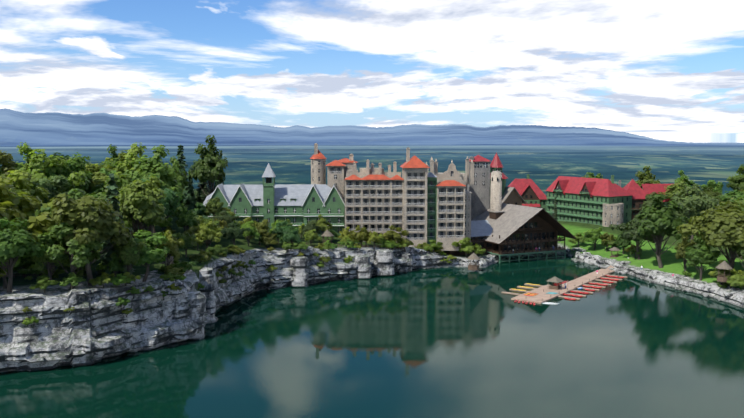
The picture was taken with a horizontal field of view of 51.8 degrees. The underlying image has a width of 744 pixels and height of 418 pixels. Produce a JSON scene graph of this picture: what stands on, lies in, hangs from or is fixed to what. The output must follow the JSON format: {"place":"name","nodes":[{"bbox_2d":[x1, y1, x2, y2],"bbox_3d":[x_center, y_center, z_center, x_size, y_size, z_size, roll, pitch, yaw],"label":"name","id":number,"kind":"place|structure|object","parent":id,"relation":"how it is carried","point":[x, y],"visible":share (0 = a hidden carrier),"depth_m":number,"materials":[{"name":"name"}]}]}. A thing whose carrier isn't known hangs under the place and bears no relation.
{"place":"outdoors","nodes":[
{"label":"outdoors","id":0,"kind":"place"},
{"bbox_2d":[0,255,743,417],"bbox_3d":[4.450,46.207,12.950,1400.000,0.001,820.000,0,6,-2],"label":"lake","id":1,"kind":"structure","parent":0,"point":[453,342],"depth_m":161.12,"materials":[{"name":"liquid"}]},
{"bbox_2d":[501,265,627,303],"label":"dock","id":2,"kind":"object","parent":1,"relation":"on","point":[542,295],"visible":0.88,"depth_m":232.75,"materials":[{"name":"brown wood"}]},
{"bbox_2d":[547,276,562,289],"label":"dock hut","id":3,"kind":"object","parent":2,"relation":"on","point":[555,285],"visible":1,"depth_m":231.56,"materials":[{"name":"brown"}]},
{"bbox_2d":[511,275,623,304],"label":"boats","id":4,"kind":"object","parent":1,"relation":"on","point":[533,294],"visible":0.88,"depth_m":229.65,"materials":[{"name":"red"}]},
{"bbox_2d":[0,108,743,309],"bbox_3d":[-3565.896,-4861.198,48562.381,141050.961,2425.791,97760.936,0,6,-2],"label":"terrain","id":5,"kind":"structure","parent":0,"point":[544,157],"depth_m":17267.85,"materials":[{"name":"plant"}]},
{"bbox_2d":[0,217,26,288],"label":"broadleaf tree","id":6,"kind":"object","parent":5,"relation":"on","point":[3,223],"visible":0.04,"depth_m":157.92,"materials":[{"name":"green plant"}]},
{"bbox_2d":[0,150,27,176],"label":"broadleaf tree","id":7,"kind":"object","parent":5,"relation":"on","point":[6,162],"visible":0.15,"depth_m":241.09,"materials":[{"name":"green plant"}]},
{"bbox_2d":[0,142,35,173],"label":"broadleaf tree","id":8,"kind":"object","parent":5,"relation":"on","point":[24,148],"visible":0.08,"depth_m":246.75,"materials":[{"name":"green plant"}]},
{"bbox_2d":[13,260,41,277],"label":"understory shrub","id":9,"kind":"object","parent":5,"relation":"on","point":[22,270],"visible":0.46,"depth_m":170.14,"materials":[{"name":"green plant"}]},
{"bbox_2d":[0,170,56,230],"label":"broadleaf tree","id":10,"kind":"object","parent":5,"relation":"on","point":[18,181],"visible":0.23,"depth_m":195.22,"materials":[{"name":"green plant"}]},
{"bbox_2d":[0,176,57,247],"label":"broadleaf tree","id":11,"kind":"object","parent":5,"relation":"on","point":[9,210],"visible":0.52,"depth_m":165.97,"materials":[{"name":"green plant"}]},
{"bbox_2d":[24,269,64,280],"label":"understory shrub","id":12,"kind":"object","parent":5,"relation":"on","point":[57,272],"visible":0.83,"depth_m":165.08,"materials":[{"name":"green plant"}]},
{"bbox_2d":[27,225,70,284],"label":"broadleaf tree","id":13,"kind":"object","parent":5,"relation":"on","point":[42,259],"visible":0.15,"depth_m":162.16,"materials":[{"name":"green plant"}]},
{"bbox_2d":[32,176,70,211],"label":"broadleaf tree","id":14,"kind":"object","parent":5,"relation":"on","point":[61,182],"visible":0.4,"depth_m":226.13,"materials":[{"name":"green plant"}]},
{"bbox_2d":[16,149,87,231],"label":"broadleaf tree","id":15,"kind":"object","parent":5,"relation":"on","point":[38,164],"visible":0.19,"depth_m":232.95,"materials":[{"name":"green plant"}]},
{"bbox_2d":[41,152,107,193],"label":"broadleaf tree","id":16,"kind":"object","parent":5,"relation":"on","point":[72,167],"visible":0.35,"depth_m":243.03,"materials":[{"name":"green plant"}]},
{"bbox_2d":[35,188,118,269],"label":"broadleaf tree","id":17,"kind":"object","parent":5,"relation":"on","point":[75,193],"visible":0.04,"depth_m":176.62,"materials":[{"name":"green plant"}]},
{"bbox_2d":[49,193,134,285],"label":"broadleaf tree","id":18,"kind":"object","parent":5,"relation":"on","point":[89,211],"visible":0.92,"depth_m":159.35,"materials":[{"name":"green plant"}]},
{"bbox_2d":[84,162,117,191],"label":"broadleaf tree","id":19,"kind":"object","parent":5,"relation":"on","point":[98,178],"visible":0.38,"depth_m":256.93,"materials":[{"name":"green plant"}]},
{"bbox_2d":[101,144,119,165],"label":"broadleaf tree","id":20,"kind":"object","parent":5,"relation":"on","point":[112,150],"visible":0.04,"depth_m":283.09,"materials":[{"name":"green plant"}]},
{"bbox_2d":[87,174,134,228],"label":"broadleaf tree","id":21,"kind":"object","parent":5,"relation":"on","point":[124,182],"visible":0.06,"depth_m":201.15,"materials":[{"name":"green plant"}]},
{"bbox_2d":[96,173,135,277],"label":"conifer tree","id":22,"kind":"object","parent":5,"relation":"on","point":[112,191],"visible":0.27,"depth_m":174.98,"materials":[{"name":"green plant"}]},
{"bbox_2d":[102,174,164,237],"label":"broadleaf tree","id":23,"kind":"object","parent":5,"relation":"on","point":[130,179],"depth_m":208.32,"materials":[{"name":"green plant"}]},
{"bbox_2d":[115,175,166,238],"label":"broadleaf tree","id":24,"kind":"object","parent":5,"relation":"on","point":[138,201],"visible":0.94,"depth_m":188.92,"materials":[{"name":"green plant"}]},
{"bbox_2d":[114,142,170,227],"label":"broadleaf tree","id":25,"kind":"object","parent":5,"relation":"on","point":[135,150],"visible":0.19,"depth_m":241.78,"materials":[{"name":"green plant"}]},
{"bbox_2d":[122,145,184,235],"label":"broadleaf tree","id":26,"kind":"object","parent":5,"relation":"on","point":[152,166],"visible":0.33,"depth_m":220.46,"materials":[{"name":"green plant"}]},
{"bbox_2d":[133,175,185,242],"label":"broadleaf tree","id":27,"kind":"object","parent":5,"relation":"on","point":[169,204],"visible":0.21,"depth_m":215.62,"materials":[{"name":"green plant"}]},
{"bbox_2d":[155,230,183,265],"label":"broadleaf tree","id":28,"kind":"object","parent":5,"relation":"on","point":[172,245],"visible":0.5,"depth_m":178.99,"materials":[{"name":"green plant"}]},
{"bbox_2d":[169,156,189,208],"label":"broadleaf tree","id":29,"kind":"object","parent":5,"relation":"on","point":[181,177],"visible":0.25,"depth_m":298.08,"materials":[{"name":"green plant"}]},
{"bbox_2d":[175,145,188,203],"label":"conifer tree","id":30,"kind":"object","parent":5,"relation":"on","point":[180,157],"visible":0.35,"depth_m":325.02,"materials":[{"name":"green plant"}]},
{"bbox_2d":[175,232,196,256],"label":"broadleaf tree","id":31,"kind":"object","parent":5,"relation":"on","point":[191,240],"visible":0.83,"depth_m":202.50,"materials":[{"name":"green plant"}]},
{"bbox_2d":[177,206,197,230],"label":"broadleaf tree","id":32,"kind":"object","parent":5,"relation":"on","point":[189,219],"visible":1,"depth_m":227.48,"materials":[{"name":"green plant"}]},
{"bbox_2d":[184,169,197,207],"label":"conifer tree","id":33,"kind":"object","parent":5,"relation":"on","point":[190,200],"visible":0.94,"depth_m":314.09,"materials":[{"name":"green plant"}]},
{"bbox_2d":[193,202,210,216],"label":"broadleaf tree","id":34,"kind":"object","parent":5,"relation":"on","point":[200,210],"visible":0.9,"depth_m":263.87,"materials":[{"name":"green plant"}]},
{"bbox_2d":[195,181,209,207],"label":"conifer tree","id":35,"kind":"object","parent":5,"relation":"on","point":[201,197],"visible":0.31,"depth_m":317.61,"materials":[{"name":"green plant"}]},
{"bbox_2d":[188,135,227,195],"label":"broadleaf tree","id":36,"kind":"object","parent":5,"relation":"on","point":[210,165],"visible":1,"depth_m":297.35,"materials":[{"name":"green plant"}]},
{"bbox_2d":[198,220,222,247],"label":"broadleaf tree","id":37,"kind":"object","parent":5,"relation":"on","point":[205,231],"visible":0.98,"depth_m":215.69,"materials":[{"name":"green plant"}]},
{"bbox_2d":[205,197,223,215],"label":"broadleaf tree","id":38,"kind":"object","parent":5,"relation":"on","point":[213,207],"visible":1,"depth_m":260.51,"materials":[{"name":"green plant"}]},
{"bbox_2d":[209,211,240,224],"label":"broadleaf tree","id":39,"kind":"object","parent":5,"relation":"on","point":[226,217],"visible":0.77,"depth_m":243.43,"materials":[{"name":"green plant"}]},
{"bbox_2d":[0,245,453,372],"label":"cliff rock","id":40,"kind":"object","parent":5,"relation":"on","point":[96,325],"visible":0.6,"depth_m":165.01,"materials":[{"name":"stone"}]},
{"bbox_2d":[0,218,48,292],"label":"broadleaf tree","id":41,"kind":"object","parent":40,"relation":"on","point":[16,242],"visible":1,"depth_m":154.82,"materials":[{"name":"green plant"}]},
{"bbox_2d":[29,276,58,293],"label":"cliff shrub","id":42,"kind":"object","parent":40,"relation":"on","point":[43,283],"visible":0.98,"depth_m":155.76,"materials":[{"name":"green plant"}]},
{"bbox_2d":[37,223,102,287],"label":"broadleaf tree","id":43,"kind":"object","parent":40,"relation":"on","point":[78,254],"visible":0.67,"depth_m":158.21,"materials":[{"name":"green plant"}]},
{"bbox_2d":[59,272,85,288],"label":"cliff shrub","id":44,"kind":"object","parent":40,"relation":"on","point":[73,280],"visible":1,"depth_m":158.87,"materials":[{"name":"green plant"}]},
{"bbox_2d":[89,272,115,287],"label":"cliff shrub","id":45,"kind":"object","parent":40,"relation":"on","point":[104,278],"visible":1,"depth_m":161.44,"materials":[{"name":"green plant"}]},
{"bbox_2d":[110,273,132,287],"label":"cliff shrub","id":46,"kind":"object","parent":40,"relation":"on","point":[117,281],"visible":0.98,"depth_m":163.08,"materials":[{"name":"green plant"}]},
{"bbox_2d":[109,235,145,282],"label":"broadleaf tree","id":47,"kind":"object","parent":40,"relation":"on","point":[130,258],"visible":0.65,"depth_m":166.80,"materials":[{"name":"green plant"}]},
{"bbox_2d":[120,230,169,281],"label":"broadleaf tree","id":48,"kind":"object","parent":40,"relation":"on","point":[150,252],"visible":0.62,"depth_m":172.19,"materials":[{"name":"green plant"}]},
{"bbox_2d":[164,265,184,274],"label":"cliff shrub","id":49,"kind":"object","parent":40,"relation":"on","point":[173,271],"visible":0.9,"depth_m":177.46,"materials":[{"name":"green plant"}]},
{"bbox_2d":[158,260,192,271],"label":"cliff shrub","id":50,"kind":"object","parent":40,"relation":"on","point":[176,265],"visible":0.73,"depth_m":183.14,"materials":[{"name":"green plant"}]},
{"bbox_2d":[187,291,205,339],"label":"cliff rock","id":51,"kind":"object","parent":40,"relation":"on","point":[196,303],"depth_m":176.57,"materials":[{"name":"stone"}]},
{"bbox_2d":[188,250,212,261],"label":"cliff shrub","id":52,"kind":"object","parent":40,"relation":"on","point":[201,255],"visible":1,"depth_m":200.32,"materials":[{"name":"green plant"}]},
{"bbox_2d":[199,267,218,323],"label":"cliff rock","id":53,"kind":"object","parent":40,"relation":"on","point":[207,280],"depth_m":192.05,"materials":[{"name":"stone"}]},
{"bbox_2d":[205,245,226,254],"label":"cliff shrub","id":54,"kind":"object","parent":40,"relation":"on","point":[216,249],"visible":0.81,"depth_m":212.71,"materials":[{"name":"green plant"}]},
{"bbox_2d":[279,226,302,249],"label":"broadleaf tree","id":55,"kind":"object","parent":40,"relation":"on","point":[291,235],"visible":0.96,"depth_m":240.95,"materials":[{"name":"green plant"}]},
{"bbox_2d":[290,257,307,286],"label":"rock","id":56,"kind":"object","parent":40,"relation":"on","point":[299,266],"depth_m":236.39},
{"bbox_2d":[304,229,320,245],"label":"broadleaf tree","id":57,"kind":"object","parent":40,"relation":"on","point":[311,235],"visible":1,"depth_m":253.04,"materials":[{"name":"green plant"}]},
{"bbox_2d":[355,255,371,278],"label":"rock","id":58,"kind":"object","parent":40,"relation":"on","point":[364,271],"depth_m":249.94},
{"bbox_2d":[367,231,383,249],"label":"broadleaf tree","id":59,"kind":"object","parent":40,"relation":"on","point":[374,237],"visible":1,"depth_m":258.92,"materials":[{"name":"green plant"}]},
{"bbox_2d":[374,249,393,275],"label":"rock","id":60,"kind":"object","parent":40,"relation":"on","point":[384,258],"depth_m":254.33,"materials":[{"name":"stone"}]},
{"bbox_2d":[399,253,412,271],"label":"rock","id":61,"kind":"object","parent":40,"relation":"on","point":[406,267],"depth_m":262.35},
{"bbox_2d":[218,222,250,245],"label":"broadleaf tree","id":62,"kind":"object","parent":5,"relation":"on","point":[233,231],"visible":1,"depth_m":225.24,"materials":[{"name":"green plant"}]},
{"bbox_2d":[240,220,259,245],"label":"broadleaf tree","id":63,"kind":"object","parent":5,"relation":"on","point":[253,231],"visible":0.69,"depth_m":236.90,"materials":[{"name":"green plant"}]},
{"bbox_2d":[251,219,269,245],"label":"broadleaf tree","id":64,"kind":"object","parent":5,"relation":"on","point":[262,227],"visible":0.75,"depth_m":242.15,"materials":[{"name":"green plant"}]},
{"bbox_2d":[259,231,278,248],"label":"shrub","id":65,"kind":"object","parent":5,"relation":"on","point":[268,240],"visible":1,"depth_m":240.86,"materials":[{"name":"green plant"}]},
{"bbox_2d":[203,163,344,236],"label":"green hotel building","id":66,"kind":"structure","parent":5,"relation":"on","point":[295,204],"depth_m":281.65,"materials":[{"name":"wood"}]},
{"bbox_2d":[272,220,295,237],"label":"broadleaf tree","id":67,"kind":"object","parent":5,"relation":"on","point":[279,230],"visible":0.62,"depth_m":244.39,"materials":[{"name":"green plant"}]},
{"bbox_2d":[301,219,320,242],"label":"broadleaf tree","id":68,"kind":"object","parent":5,"relation":"on","point":[310,225],"visible":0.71,"depth_m":262.86,"materials":[{"name":"green plant"}]},
{"bbox_2d":[315,214,332,241],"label":"broadleaf tree","id":69,"kind":"object","parent":5,"relation":"on","point":[322,224],"visible":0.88,"depth_m":266.24,"materials":[{"name":"green plant"}]},
{"bbox_2d":[310,143,357,199],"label":"castle towers","id":70,"kind":"structure","parent":5,"relation":"on","point":[337,170],"depth_m":298.34,"materials":[{"name":"stone"}]},
{"bbox_2d":[351,225,369,245],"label":"broadleaf tree","id":71,"kind":"object","parent":5,"relation":"on","point":[360,235],"visible":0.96,"depth_m":259.89,"materials":[{"name":"green plant"}]},
{"bbox_2d":[377,225,408,241],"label":"broadleaf tree","id":72,"kind":"object","parent":5,"relation":"on","point":[394,236],"visible":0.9,"depth_m":263.68,"materials":[{"name":"green plant"}]},
{"bbox_2d":[345,147,473,250],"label":"hotel building","id":73,"kind":"structure","parent":5,"relation":"on","point":[379,200],"depth_m":276.77,"materials":[{"name":"grey stone"}]},
{"bbox_2d":[427,172,436,249],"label":"green facade section","id":74,"kind":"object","parent":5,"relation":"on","point":[431,205],"visible":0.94,"depth_m":278.27,"materials":[{"name":"paint"}]},
{"bbox_2d":[423,240,442,251],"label":"shrub","id":75,"kind":"object","parent":5,"relation":"on","point":[435,246],"visible":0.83,"depth_m":272.42,"materials":[{"name":"green plant"}]},
{"bbox_2d":[414,249,507,268],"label":"shore boulders","id":76,"kind":"object","parent":5,"relation":"on","point":[489,257],"visible":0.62,"depth_m":273.25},
{"bbox_2d":[440,220,493,255],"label":"building","id":77,"kind":"structure","parent":5,"relation":"on","point":[481,230],"depth_m":287.17,"materials":[{"name":"grey"}]},
{"bbox_2d":[452,237,485,257],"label":"shrub","id":78,"kind":"object","parent":5,"relation":"on","point":[467,246],"visible":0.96,"depth_m":276.50,"materials":[{"name":"green plant"}]},
{"bbox_2d":[467,253,479,269],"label":"gazebo","id":79,"kind":"object","parent":5,"relation":"on","point":[475,257],"visible":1,"depth_m":263.07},
{"bbox_2d":[465,155,489,219],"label":"stone tower","id":80,"kind":"structure","parent":5,"relation":"on","point":[479,188],"depth_m":306.21,"materials":[{"name":"stone"}]},
{"bbox_2d":[490,171,501,210],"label":"tower","id":81,"kind":"structure","parent":5,"relation":"on","point":[496,193],"depth_m":297.96,"materials":[{"name":"white stone"}]},
{"bbox_2d":[490,152,507,195],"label":"conical roof turret","id":82,"kind":"structure","parent":5,"relation":"on","point":[496,164],"depth_m":314.16,"materials":[{"name":"red"}]},
{"bbox_2d":[452,251,568,267],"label":"shore rock","id":83,"kind":"object","parent":5,"relation":"on","point":[486,262],"visible":0.27,"depth_m":275.59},
{"bbox_2d":[471,203,576,262],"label":"boathouse","id":84,"kind":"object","parent":5,"relation":"on","point":[522,230],"visible":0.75,"depth_m":288.86,"materials":[{"name":"brown wood"}]},
{"bbox_2d":[507,174,546,210],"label":"red-roofed building","id":85,"kind":"structure","parent":5,"relation":"on","point":[531,193],"depth_m":386.44,"materials":[{"name":"red"}]},
{"bbox_2d":[546,173,632,225],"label":"house wing","id":86,"kind":"structure","parent":5,"relation":"on","point":[581,199],"depth_m":353.44,"materials":[{"name":"wood"}]},
{"bbox_2d":[582,227,603,249],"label":"broadleaf tree","id":87,"kind":"object","parent":5,"relation":"on","point":[591,235],"visible":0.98,"depth_m":292.30,"materials":[{"name":"green plant"}]},
{"bbox_2d":[602,203,623,226],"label":"round stone tower","id":88,"kind":"structure","parent":5,"relation":"on","point":[613,214],"depth_m":337.94,"materials":[{"name":"grey stone"}]},
{"bbox_2d":[610,179,646,221],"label":"red-roofed building","id":89,"kind":"structure","parent":5,"relation":"on","point":[633,187],"depth_m":349.51,"materials":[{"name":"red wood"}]},
{"bbox_2d":[608,214,654,259],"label":"broadleaf tree","id":90,"kind":"object","parent":5,"relation":"on","point":[629,232],"visible":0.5,"depth_m":266.29,"materials":[{"name":"green plant"}]},
{"bbox_2d":[635,166,660,186],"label":"broadleaf tree","id":91,"kind":"object","parent":5,"relation":"on","point":[647,178],"visible":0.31,"depth_m":399.91,"materials":[{"name":"green plant"}]},
{"bbox_2d":[641,184,682,205],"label":"roof","id":92,"kind":"structure","parent":5,"relation":"on","point":[647,189],"depth_m":378.69,"materials":[{"name":"red"}]},
{"bbox_2d":[636,192,688,267],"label":"broadleaf tree","id":93,"kind":"object","parent":5,"relation":"on","point":[662,222],"visible":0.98,"depth_m":249.29,"materials":[{"name":"green plant"}]},
{"bbox_2d":[604,260,743,307],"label":"shore rock","id":94,"kind":"object","parent":5,"relation":"on","point":[698,286],"visible":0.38,"depth_m":235.25,"materials":[{"name":"stone"}]},
{"bbox_2d":[566,247,743,300],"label":"shore boulders","id":95,"kind":"object","parent":94,"relation":"on","point":[711,286],"visible":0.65,"depth_m":259.05,"materials":[{"name":"stone"}]},
{"bbox_2d":[664,179,691,198],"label":"broadleaf tree","id":96,"kind":"object","parent":5,"relation":"on","point":[675,188],"visible":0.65,"depth_m":372.58,"materials":[{"name":"green plant"}]},
{"bbox_2d":[674,235,696,271],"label":"broadleaf tree","id":97,"kind":"object","parent":5,"relation":"on","point":[680,249],"visible":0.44,"depth_m":239.16,"materials":[{"name":"green plant"}]},
{"bbox_2d":[674,170,697,187],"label":"broadleaf tree","id":98,"kind":"object","parent":5,"relation":"on","point":[685,178],"visible":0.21,"depth_m":414.82,"materials":[{"name":"green plant"}]},
{"bbox_2d":[669,184,719,239],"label":"broadleaf tree","id":99,"kind":"object","parent":5,"relation":"on","point":[695,205],"visible":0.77,"depth_m":287.44,"materials":[{"name":"green plant"}]},
{"bbox_2d":[684,243,719,279],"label":"broadleaf tree","id":100,"kind":"object","parent":5,"relation":"on","point":[694,257],"visible":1,"depth_m":231.01,"materials":[{"name":"green plant"}]},
{"bbox_2d":[676,198,743,268],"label":"broadleaf tree","id":101,"kind":"object","parent":5,"relation":"on","point":[721,226],"visible":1,"depth_m":225.79,"materials":[{"name":"green plant"}]},
{"bbox_2d":[698,187,722,202],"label":"broadleaf tree","id":102,"kind":"object","parent":5,"relation":"on","point":[709,191],"visible":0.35,"depth_m":364.20,"materials":[{"name":"green plant"}]},
{"bbox_2d":[701,180,722,196],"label":"broadleaf tree","id":103,"kind":"object","parent":5,"relation":"on","point":[712,184],"visible":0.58,"depth_m":407.82,"materials":[{"name":"green plant"}]},
{"bbox_2d":[713,260,731,287],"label":"bush","id":104,"kind":"object","parent":5,"relation":"on","point":[715,273],"visible":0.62,"depth_m":219.08,"materials":[{"name":"green plant"}]},
{"bbox_2d":[715,261,732,281],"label":"gazebo","id":105,"kind":"object","parent":5,"relation":"on","point":[724,265],"visible":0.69,"depth_m":217.75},
{"bbox_2d":[717,190,743,208],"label":"broadleaf tree","id":106,"kind":"object","parent":5,"relation":"on","point":[735,194],"visible":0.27,"depth_m":315.87,"materials":[{"name":"green plant"}]},
{"bbox_2d":[725,269,743,287],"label":"shrub","id":107,"kind":"object","parent":5,"relation":"on","point":[735,278],"visible":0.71,"depth_m":216.53,"materials":[{"name":"green plant"}]},
{"bbox_2d":[726,164,743,191],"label":"broadleaf tree","id":108,"kind":"object","parent":5,"relation":"on","point":[736,183],"visible":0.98,"depth_m":420.71,"materials":[{"name":"green plant"}]},
{"bbox_2d":[729,238,743,266],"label":"broadleaf tree","id":109,"kind":"object","parent":5,"relation":"on","point":[739,251],"visible":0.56,"depth_m":221.95,"materials":[{"name":"green plant"}]},
{"bbox_2d":[0,0,743,142],"label":"sky","id":110,"kind":"structure","parent":0,"point":[668,70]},
{"bbox_2d":[502,187,525,205],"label":"gabled roof","id":111,"kind":"structure","parent":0,"point":[511,195],"depth_m":313.48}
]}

